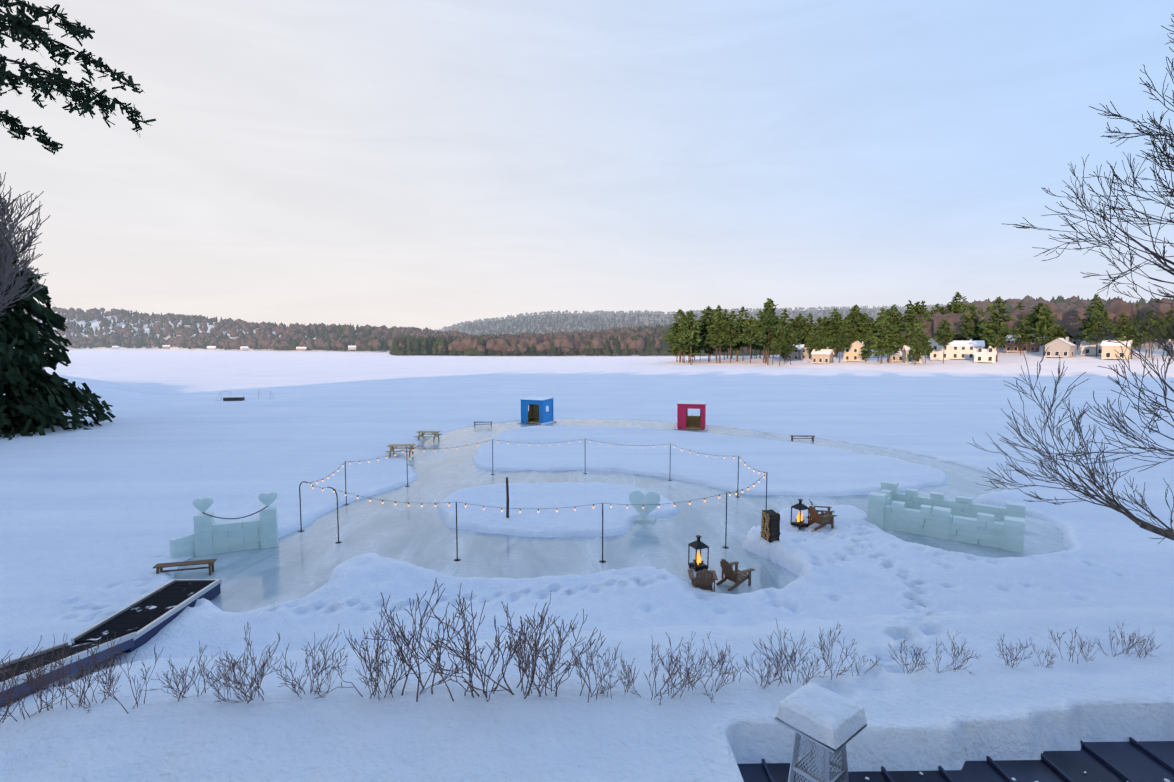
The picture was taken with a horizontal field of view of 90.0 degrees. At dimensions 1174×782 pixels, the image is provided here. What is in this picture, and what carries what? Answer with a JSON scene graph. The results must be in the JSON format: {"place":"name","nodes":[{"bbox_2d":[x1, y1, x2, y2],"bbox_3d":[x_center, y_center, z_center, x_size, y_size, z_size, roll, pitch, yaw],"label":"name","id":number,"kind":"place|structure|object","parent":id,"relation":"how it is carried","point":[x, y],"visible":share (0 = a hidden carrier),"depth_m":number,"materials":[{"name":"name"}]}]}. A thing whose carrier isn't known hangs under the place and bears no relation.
{"place":"outdoors","nodes":[
{"label":"outdoors","id":0,"kind":"place"},
{"bbox_2d":[34,314,389,352],"bbox_3d":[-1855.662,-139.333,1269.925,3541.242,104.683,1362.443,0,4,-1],"label":"shore terrain","id":1,"kind":"structure","parent":0,"point":[94,323],"depth_m":1307.29,"materials":[{"name":"white snow"}]},
{"bbox_2d":[112,345,355,350],"bbox_3d":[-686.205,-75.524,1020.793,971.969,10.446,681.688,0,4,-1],"label":"distant houses","id":2,"kind":"structure","parent":1,"relation":"on","point":[244,348],"depth_m":901.66,"materials":[{"name":"grey"}]},
{"bbox_2d":[12,306,498,351],"bbox_3d":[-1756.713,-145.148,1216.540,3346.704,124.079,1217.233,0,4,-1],"label":"shore forest","id":3,"kind":"object","parent":1,"relation":"on","point":[367,337],"visible":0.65,"depth_m":1230.51,"materials":[{"name":"brown wood"}]},
{"bbox_2d":[0,350,1173,781],"bbox_3d":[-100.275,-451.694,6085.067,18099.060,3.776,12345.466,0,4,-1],"label":"snow ground","id":4,"kind":"structure","parent":0,"point":[96,518],"depth_m":18.16,"materials":[{"name":"white snow"}]},
{"bbox_2d":[0,172,49,315],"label":"bare tree","id":5,"kind":"object","parent":4,"relation":"on","point":[11,271],"visible":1,"depth_m":43.49,"materials":[{"name":"grey plant"}]},
{"bbox_2d":[0,635,49,722],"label":"shrub","id":6,"kind":"object","parent":4,"relation":"on","point":[11,674],"visible":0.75,"depth_m":6.80,"materials":[{"name":"brown plant"}]},
{"bbox_2d":[0,657,76,721],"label":"shrub","id":7,"kind":"object","parent":4,"relation":"on","point":[26,696],"visible":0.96,"depth_m":6.53,"materials":[{"name":"red plant"}]},
{"bbox_2d":[21,634,72,712],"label":"shrub","id":8,"kind":"object","parent":4,"relation":"on","point":[39,681],"visible":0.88,"depth_m":6.60,"materials":[{"name":"red plant"}]},
{"bbox_2d":[0,228,115,439],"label":"spruce tree","id":9,"kind":"object","parent":4,"relation":"on","point":[36,397],"visible":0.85,"depth_m":52.88,"materials":[{"name":"green plant"}]},
{"bbox_2d":[32,633,121,708],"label":"shrub","id":10,"kind":"object","parent":4,"relation":"on","point":[80,675],"visible":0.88,"depth_m":6.64,"materials":[{"name":"red plant"}]},
{"bbox_2d":[52,642,121,713],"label":"shrub","id":11,"kind":"object","parent":4,"relation":"on","point":[110,669],"visible":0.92,"depth_m":6.59,"materials":[{"name":"red plant"}]},
{"bbox_2d":[0,579,221,705],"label":"ramp","id":12,"kind":"structure","parent":4,"relation":"on","point":[138,623],"depth_m":14.94,"materials":[{"name":"black metal"}]},
{"bbox_2d":[93,643,162,713],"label":"shrub","id":13,"kind":"object","parent":4,"relation":"on","point":[107,685],"visible":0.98,"depth_m":6.51,"materials":[{"name":"red plant"}]},
{"bbox_2d":[145,655,202,701],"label":"shrub","id":14,"kind":"object","parent":4,"relation":"on","point":[183,681],"visible":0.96,"depth_m":6.59,"materials":[{"name":"red plant"}]},
{"bbox_2d":[161,641,239,697],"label":"shrub","id":15,"kind":"object","parent":4,"relation":"on","point":[194,674],"visible":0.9,"depth_m":6.72,"materials":[{"name":"red plant"}]},
{"bbox_2d":[200,647,239,702],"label":"shrub","id":16,"kind":"object","parent":4,"relation":"on","point":[219,679],"visible":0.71,"depth_m":6.60,"materials":[{"name":"red plant"}]},
{"bbox_2d":[200,647,281,700],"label":"shrub","id":17,"kind":"object","parent":4,"relation":"on","point":[240,680],"visible":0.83,"depth_m":6.56,"materials":[{"name":"red plant"}]},
{"bbox_2d":[212,622,282,703],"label":"shrub","id":18,"kind":"object","parent":4,"relation":"on","point":[250,688],"visible":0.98,"depth_m":6.53,"materials":[{"name":"red plant"}]},
{"bbox_2d":[276,628,347,694],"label":"shrub","id":19,"kind":"object","parent":4,"relation":"on","point":[324,660],"visible":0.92,"depth_m":6.83,"materials":[{"name":"red plant"}]},
{"bbox_2d":[315,612,392,699],"bbox_3d":[-2.479,3.120,6.568,0.503,1.015,1.046,1,5,19],"label":"shrub","id":20,"kind":"object","parent":4,"relation":"on","point":[374,668],"visible":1,"depth_m":6.64,"materials":[{"name":"red plant"}]},
{"bbox_2d":[344,605,440,697],"bbox_3d":[-2.265,3.113,6.922,1.275,1.015,0.697,3,5,33],"label":"shrub","id":21,"kind":"object","parent":4,"relation":"on","point":[395,664],"visible":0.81,"depth_m":6.86,"materials":[{"name":"red plant"}]},
{"bbox_2d":[364,578,481,701],"bbox_3d":[-1.795,2.931,6.809,1.287,1.457,1.021,2,5,29],"label":"shrub","id":22,"kind":"object","parent":4,"relation":"on","point":[401,650],"visible":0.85,"depth_m":6.92,"materials":[{"name":"red plant"}]},
{"bbox_2d":[408,583,507,700],"bbox_3d":[-1.535,3.033,6.725,0.859,1.199,0.974,-4,6,-44],"label":"shrub","id":23,"kind":"object","parent":4,"relation":"on","point":[467,651],"visible":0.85,"depth_m":6.68,"materials":[{"name":"red plant"}]},
{"bbox_2d":[417,590,526,697],"bbox_3d":[-1.218,2.970,6.748,1.288,1.346,0.782,-2,5,-27],"label":"shrub","id":24,"kind":"object","parent":4,"relation":"on","point":[463,652],"visible":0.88,"depth_m":6.62,"materials":[{"name":"red plant"}]},
{"bbox_2d":[435,603,559,701],"bbox_3d":[-0.815,3.061,6.788,1.808,1.233,1.117,-4,6,-44],"label":"shrub","id":25,"kind":"object","parent":4,"relation":"on","point":[532,660],"visible":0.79,"depth_m":6.78,"materials":[{"name":"red plant"}]},
{"bbox_2d":[502,597,585,696],"bbox_3d":[-0.613,3.018,7.080,0.598,1.253,1.232,4,6,40],"label":"shrub","id":26,"kind":"object","parent":4,"relation":"on","point":[519,649],"visible":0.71,"depth_m":6.95,"materials":[{"name":"red plant"}]},
{"bbox_2d":[512,609,597,696],"bbox_3d":[-0.348,3.119,6.773,0.897,1.128,1.276,4,6,45],"label":"shrub","id":27,"kind":"object","parent":4,"relation":"on","point":[551,666],"visible":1,"depth_m":6.81,"materials":[{"name":"red plant"}]},
{"bbox_2d":[560,631,624,702],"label":"shrub","id":28,"kind":"object","parent":4,"relation":"on","point":[581,666],"visible":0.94,"depth_m":6.96,"materials":[{"name":"red plant"}]},
{"bbox_2d":[620,635,691,699],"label":"shrub","id":29,"kind":"object","parent":4,"relation":"on","point":[655,668],"visible":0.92,"depth_m":6.95,"materials":[{"name":"red plant"}]},
{"bbox_2d":[656,633,697,705],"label":"shrub","id":30,"kind":"object","parent":4,"relation":"on","point":[671,667],"visible":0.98,"depth_m":6.90,"materials":[{"name":"red plant"}]},
{"bbox_2d":[666,632,726,690],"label":"shrub","id":31,"kind":"object","parent":4,"relation":"on","point":[703,658],"visible":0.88,"depth_m":7.17,"materials":[{"name":"red plant"}]},
{"bbox_2d":[678,632,733,703],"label":"shrub","id":32,"kind":"object","parent":4,"relation":"on","point":[724,673],"visible":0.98,"depth_m":7.07,"materials":[{"name":"red plant"}]},
{"bbox_2d":[743,650,783,687],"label":"shrub","id":33,"kind":"object","parent":4,"relation":"on","point":[768,671],"visible":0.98,"depth_m":7.12,"materials":[{"name":"red plant"}]},
{"bbox_2d":[760,509,779,542],"bbox_3d":[6.748,4.955,21.587,0.480,1.050,0.650,-1,4,-11],"label":"firewood stack","id":34,"kind":"object","parent":4,"relation":"on","point":[770,529],"visible":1,"depth_m":21.35,"materials":[{"name":"brown wood"}]},
{"bbox_2d":[752,620,813,683],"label":"shrub","id":35,"kind":"object","parent":4,"relation":"on","point":[778,666],"visible":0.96,"depth_m":7.28,"materials":[{"name":"red plant"}]},
{"bbox_2d":[791,499,808,529],"bbox_3d":[8.767,5.039,24.157,0.540,1.170,0.540,-2,5,-26],"label":"lantern","id":36,"kind":"object","parent":4,"relation":"on","point":[799,520],"visible":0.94,"depth_m":24.06,"materials":[{"name":"black metal"}]},
{"bbox_2d":[782,640,835,684],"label":"shrub","id":37,"kind":"object","parent":4,"relation":"on","point":[809,678],"visible":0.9,"depth_m":7.29,"materials":[{"name":"brown plant"}]},
{"bbox_2d":[809,506,836,530],"bbox_3d":[9.536,5.141,24.056,1.018,0.976,0.850,-2,5,-21],"label":"adirondack chair","id":38,"kind":"object","parent":4,"relation":"on","point":[822,521],"visible":0.98,"depth_m":23.92,"materials":[{"name":"brown wood"}]},
{"bbox_2d":[811,623,856,679],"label":"shrub","id":39,"kind":"object","parent":4,"relation":"on","point":[822,646],"visible":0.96,"depth_m":7.51,"materials":[{"name":"brown plant"}]},
{"bbox_2d":[888,637,929,673],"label":"shrub","id":40,"kind":"object","parent":4,"relation":"on","point":[915,666],"visible":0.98,"depth_m":7.57,"materials":[{"name":"red plant"}]},
{"bbox_2d":[997,635,1031,667],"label":"shrub","id":41,"kind":"object","parent":4,"relation":"on","point":[1007,661],"visible":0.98,"depth_m":7.80,"materials":[{"name":"brown plant"}]},
{"bbox_2d":[969,14,1173,543],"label":"bare tree","id":42,"kind":"object","parent":4,"relation":"on","point":[1168,532],"visible":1,"depth_m":13.65,"materials":[{"name":"brown plant"}]},
{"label":"hotel","id":43,"kind":"object","parent":4,"relation":"on","visible":0},
{"bbox_2d":[0,0,155,262],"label":"hemlock boughs","id":44,"kind":"object","parent":43,"relation":"on","point":[21,22],"visible":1,"depth_m":4.54,"materials":[{"name":"green plant"}]},
{"bbox_2d":[0,0,1173,330],"label":"sky","id":45,"kind":"structure","parent":0,"point":[431,164],"materials":[{"name":"blue"}]},
{"bbox_2d":[461,354,762,355],"bbox_3d":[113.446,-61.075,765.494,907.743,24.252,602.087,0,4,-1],"label":"shoreline","id":46,"kind":"structure","parent":0,"point":[618,355],"depth_m":491.73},
{"bbox_2d":[389,324,871,355],"bbox_3d":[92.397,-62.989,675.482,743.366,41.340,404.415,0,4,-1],"label":"hill forest","id":47,"kind":"object","parent":46,"relation":"on","point":[636,339],"visible":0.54,"depth_m":485.04,"materials":[{"name":"brown"}]},
{"bbox_2d":[173,419,1067,612],"bbox_3d":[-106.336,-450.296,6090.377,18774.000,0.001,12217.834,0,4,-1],"label":"lake ice","id":48,"kind":"structure","parent":0,"point":[295,565],"depth_m":23.53,"materials":[{"name":"white ice"}]},
{"bbox_2d":[153,559,216,574],"bbox_3d":[-13.378,5.963,19.573,1.750,0.470,0.345,-1,4,-15],"label":"bench","id":49,"kind":"object","parent":48,"relation":"on","point":[209,562],"visible":0.81,"depth_m":19.52,"materials":[{"name":"brown wood"}]},
{"bbox_2d":[170,491,278,557],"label":"ice wall hearts","id":50,"kind":"object","parent":48,"relation":"on","point":[209,536],"visible":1,"depth_m":21.80,"materials":[{"name":"teal"}]},
{"bbox_2d":[298,439,766,562],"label":"string lights","id":51,"kind":"object","parent":48,"relation":"on","point":[507,515],"visible":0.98,"depth_m":24.23,"materials":[{"name":"black metal"}]},
{"bbox_2d":[517,396,556,424],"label":"ice fishing hut","id":52,"kind":"object","parent":48,"relation":"on","point":[537,413],"visible":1,"depth_m":58.60,"materials":[{"name":"blue paint"}]},
{"bbox_2d":[629,489,660,522],"bbox_3d":[2.528,5.044,25.723,1.350,1.420,0.500,1,4,14],"label":"heart ice sculpture","id":53,"kind":"object","parent":48,"relation":"on","point":[638,499],"visible":0.94,"depth_m":25.55,"materials":[{"name":"ice"}]},
{"bbox_2d":[674,400,707,429],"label":"ice fishing hut","id":54,"kind":"object","parent":48,"relation":"on","point":[685,420],"visible":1,"depth_m":54.16,"materials":[{"name":"red paint"}]},
{"bbox_2d":[688,535,708,571],"bbox_3d":[3.828,5.557,20.168,0.540,1.170,0.540,-2,5,-21],"label":"lantern","id":55,"kind":"object","parent":48,"relation":"on","point":[697,563],"visible":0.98,"depth_m":20.05,"materials":[{"name":"black metal"}]},
{"bbox_2d":[688,569,717,591],"bbox_3d":[3.591,5.828,18.158,0.850,0.976,1.018,0,4,4],"label":"chair","id":56,"kind":"object","parent":48,"relation":"on","point":[707,581],"visible":0.94,"depth_m":17.94,"materials":[{"name":"brown wood"}]},
{"bbox_2d":[716,559,754,590],"bbox_3d":[4.711,5.780,18.798,1.018,0.976,0.850,-3,5,-31],"label":"chair","id":57,"kind":"object","parent":48,"relation":"on","point":[729,573],"visible":0.96,"depth_m":18.69,"materials":[{"name":"brown wood"}]},
{"bbox_2d":[867,480,1025,552],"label":"ice castle wall","id":58,"kind":"structure","parent":48,"relation":"on","point":[939,516],"depth_m":23.95,"materials":[{"name":"ice"}]},
{"bbox_2d":[433,304,953,335],"bbox_3d":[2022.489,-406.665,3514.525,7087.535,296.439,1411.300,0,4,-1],"label":"ridge forest","id":59,"kind":"object","parent":0,"point":[610,315],"visible":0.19,"depth_m":3623.18,"materials":[{"name":"plant"}]},
{"bbox_2d":[843,341,868,361],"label":"house","id":60,"kind":"structure","parent":0,"point":[852,352],"depth_m":229.52,"materials":[{"name":"beige"}]},
{"bbox_2d":[665,343,1173,377],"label":"shore","id":61,"kind":"structure","parent":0,"point":[1078,364],"depth_m":188.24,"materials":[{"name":"white snow"}]},
{"bbox_2d":[663,309,687,361],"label":"pine","id":62,"kind":"object","parent":61,"relation":"on","point":[669,336],"visible":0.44,"depth_m":265.63,"materials":[{"name":"green plant"}]},
{"bbox_2d":[672,319,698,362],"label":"pine","id":63,"kind":"object","parent":61,"relation":"on","point":[677,344],"visible":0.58,"depth_m":255.57,"materials":[{"name":"green plant"}]},
{"bbox_2d":[678,310,701,364],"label":"pine","id":64,"kind":"object","parent":61,"relation":"on","point":[690,337],"visible":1,"depth_m":244.94,"materials":[{"name":"green plant"}]},
{"bbox_2d":[695,306,717,361],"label":"pine","id":65,"kind":"object","parent":61,"relation":"on","point":[705,320],"visible":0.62,"depth_m":268.84,"materials":[{"name":"green plant"}]},
{"bbox_2d":[704,317,728,362],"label":"pine","id":66,"kind":"object","parent":61,"relation":"on","point":[716,344],"visible":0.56,"depth_m":252.41,"materials":[{"name":"green plant"}]},
{"bbox_2d":[708,312,730,362],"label":"pine","id":67,"kind":"object","parent":61,"relation":"on","point":[722,324],"visible":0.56,"depth_m":251.64,"materials":[{"name":"green plant"}]},
{"bbox_2d":[719,313,742,362],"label":"pine","id":68,"kind":"object","parent":61,"relation":"on","point":[731,327],"visible":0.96,"depth_m":248.84,"materials":[{"name":"green plant"}]},
{"bbox_2d":[737,316,758,362],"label":"pine","id":69,"kind":"object","parent":61,"relation":"on","point":[747,325],"visible":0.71,"depth_m":242.83,"materials":[{"name":"green plant"}]},
{"bbox_2d":[750,298,785,363],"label":"pine","id":70,"kind":"object","parent":61,"relation":"on","point":[759,324],"visible":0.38,"depth_m":234.85,"materials":[{"name":"green plant"}]},
{"bbox_2d":[756,312,782,364],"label":"pine","id":71,"kind":"object","parent":61,"relation":"on","point":[764,334],"visible":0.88,"depth_m":225.57,"materials":[{"name":"green plant"}]},
{"bbox_2d":[769,321,789,365],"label":"pine","id":72,"kind":"object","parent":61,"relation":"on","point":[780,342],"visible":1,"depth_m":220.47,"materials":[{"name":"green plant"}]},
{"bbox_2d":[783,328,799,364],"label":"pine","id":73,"kind":"object","parent":61,"relation":"on","point":[792,341],"visible":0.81,"depth_m":224.21,"materials":[{"name":"green plant"}]},
{"bbox_2d":[785,344,811,359],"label":"house","id":74,"kind":"structure","parent":61,"relation":"on","point":[800,353],"depth_m":257.98,"materials":[{"name":"beige"}]},
{"bbox_2d":[810,330,829,351],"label":"pine","id":75,"kind":"object","parent":61,"relation":"on","point":[820,340],"visible":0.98,"depth_m":227.28,"materials":[{"name":"green plant"}]},
{"bbox_2d":[811,347,833,363],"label":"house","id":76,"kind":"structure","parent":61,"relation":"on","point":[823,356],"depth_m":225.37,"materials":[{"name":"beige paint"}]},
{"bbox_2d":[824,316,848,356],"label":"pine","id":77,"kind":"object","parent":61,"relation":"on","point":[837,321],"visible":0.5,"depth_m":266.86,"materials":[{"name":"green plant"}]},
{"bbox_2d":[829,324,851,362],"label":"pine","id":78,"kind":"object","parent":61,"relation":"on","point":[838,341],"visible":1,"depth_m":223.87,"materials":[{"name":"green plant"}]},
{"bbox_2d":[843,304,870,335],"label":"pine","id":79,"kind":"object","parent":61,"relation":"on","point":[850,319],"visible":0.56,"depth_m":289.69,"materials":[{"name":"green plant"}]},
{"bbox_2d":[862,308,899,363],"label":"pine","id":80,"kind":"object","parent":61,"relation":"on","point":[883,335],"visible":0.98,"depth_m":209.35,"materials":[{"name":"green plant"}]},
{"bbox_2d":[880,320,901,362],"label":"pine","id":81,"kind":"object","parent":61,"relation":"on","point":[897,342],"visible":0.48,"depth_m":210.68,"materials":[{"name":"green plant"}]},
{"bbox_2d":[899,301,933,331],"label":"pine","id":82,"kind":"object","parent":61,"relation":"on","point":[908,323],"visible":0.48,"depth_m":253.30,"materials":[{"name":"green plant"}]},
{"bbox_2d":[901,318,931,349],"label":"pine","id":83,"kind":"object","parent":61,"relation":"on","point":[918,330],"visible":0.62,"depth_m":204.13,"materials":[{"name":"green plant"}]},
{"bbox_2d":[932,319,955,362],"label":"pine","id":84,"kind":"object","parent":61,"relation":"on","point":[948,336],"visible":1,"depth_m":196.85,"materials":[{"name":"green plant"}]},
{"bbox_2d":[930,339,984,359],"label":"house","id":85,"kind":"structure","parent":61,"relation":"on","point":[956,350],"depth_m":209.90,"materials":[{"name":"grey"}]},
{"bbox_2d":[945,292,970,340],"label":"pine","id":86,"kind":"object","parent":61,"relation":"on","point":[957,304],"visible":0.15,"depth_m":254.20,"materials":[{"name":"green plant"}]},
{"bbox_2d":[957,304,984,338],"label":"pine","id":87,"kind":"object","parent":61,"relation":"on","point":[969,331],"visible":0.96,"depth_m":217.52,"materials":[{"name":"green plant"}]},
{"bbox_2d":[973,346,996,362],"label":"house","id":88,"kind":"structure","parent":61,"relation":"on","point":[988,355],"depth_m":192.18,"materials":[{"name":"grey paint"}]},
{"bbox_2d":[977,296,1020,361],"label":"pine","id":89,"kind":"object","parent":61,"relation":"on","point":[990,334],"visible":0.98,"depth_m":190.26,"materials":[{"name":"green plant"}]},
{"bbox_2d":[1005,333,1037,352],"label":"house","id":90,"kind":"structure","parent":61,"relation":"on","point":[1011,347],"depth_m":226.30,"materials":[{"name":"brown brick"}]},
{"bbox_2d":[1007,316,1035,353],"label":"pine","id":91,"kind":"object","parent":61,"relation":"on","point":[1024,336],"visible":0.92,"depth_m":213.40,"materials":[{"name":"green plant"}]},
{"bbox_2d":[902,297,1173,349],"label":"hardwoods","id":92,"kind":"object","parent":61,"relation":"on","point":[1115,307],"visible":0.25,"depth_m":225.91,"materials":[{"name":"brown plant"}]},
{"bbox_2d":[1023,302,1054,351],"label":"pine","id":93,"kind":"object","parent":61,"relation":"on","point":[1032,319],"visible":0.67,"depth_m":218.38,"materials":[{"name":"green plant"}]},
{"bbox_2d":[1028,304,1059,354],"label":"pine","id":94,"kind":"object","parent":61,"relation":"on","point":[1040,330],"visible":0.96,"depth_m":204.42,"materials":[{"name":"green plant"}]},
{"bbox_2d":[1044,337,1076,357],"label":"house","id":95,"kind":"structure","parent":61,"relation":"on","point":[1063,348],"depth_m":192.85,"materials":[{"name":"grey"}]},
{"bbox_2d":[1080,341,1101,354],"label":"house","id":96,"kind":"structure","parent":61,"relation":"on","point":[1087,348],"depth_m":195.47,"materials":[{"name":"grey"}]},
{"bbox_2d":[1073,294,1116,340],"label":"pine","id":97,"kind":"object","parent":61,"relation":"on","point":[1095,307],"visible":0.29,"depth_m":196.15,"materials":[{"name":"green plant"}]},
{"bbox_2d":[1079,310,1116,356],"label":"pine","id":98,"kind":"object","parent":61,"relation":"on","point":[1094,325],"visible":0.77,"depth_m":189.13,"materials":[{"name":"green plant"}]},
{"bbox_2d":[1100,337,1132,359],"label":"house","id":99,"kind":"structure","parent":61,"relation":"on","point":[1108,349],"depth_m":179.47,"materials":[{"name":"beige"}]},
{"bbox_2d":[1113,312,1129,337],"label":"pine","id":100,"kind":"object","parent":61,"relation":"on","point":[1123,325],"visible":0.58,"depth_m":210.80,"materials":[{"name":"green plant"}]},
{"bbox_2d":[1117,318,1147,358],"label":"pine","id":101,"kind":"object","parent":61,"relation":"on","point":[1133,335],"visible":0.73,"depth_m":177.85,"materials":[{"name":"green plant"}]},
{"bbox_2d":[1136,308,1166,357],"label":"pine","id":102,"kind":"object","parent":61,"relation":"on","point":[1154,322],"visible":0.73,"depth_m":178.73,"materials":[{"name":"green plant"}]},
{"bbox_2d":[737,737,1173,781],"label":"terrace roof","id":103,"kind":"structure","parent":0,"point":[1133,760],"depth_m":6.29,"materials":[{"name":"metal"}]},
{"bbox_2d":[773,682,868,781],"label":"chimney","id":104,"kind":"object","parent":103,"relation":"on","point":[826,721],"visible":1,"depth_m":4.25,"materials":[{"name":"silver metal"}]},
{"bbox_3d":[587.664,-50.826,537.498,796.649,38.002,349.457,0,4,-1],"label":"terrain rise","id":105,"kind":"object","parent":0,"visible":0},
{"bbox_2d":[942,295,1173,347],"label":"forested hill","id":106,"kind":"structure","parent":105,"relation":"on","point":[1028,302],"depth_m":495.81,"materials":[{"name":"plant"}]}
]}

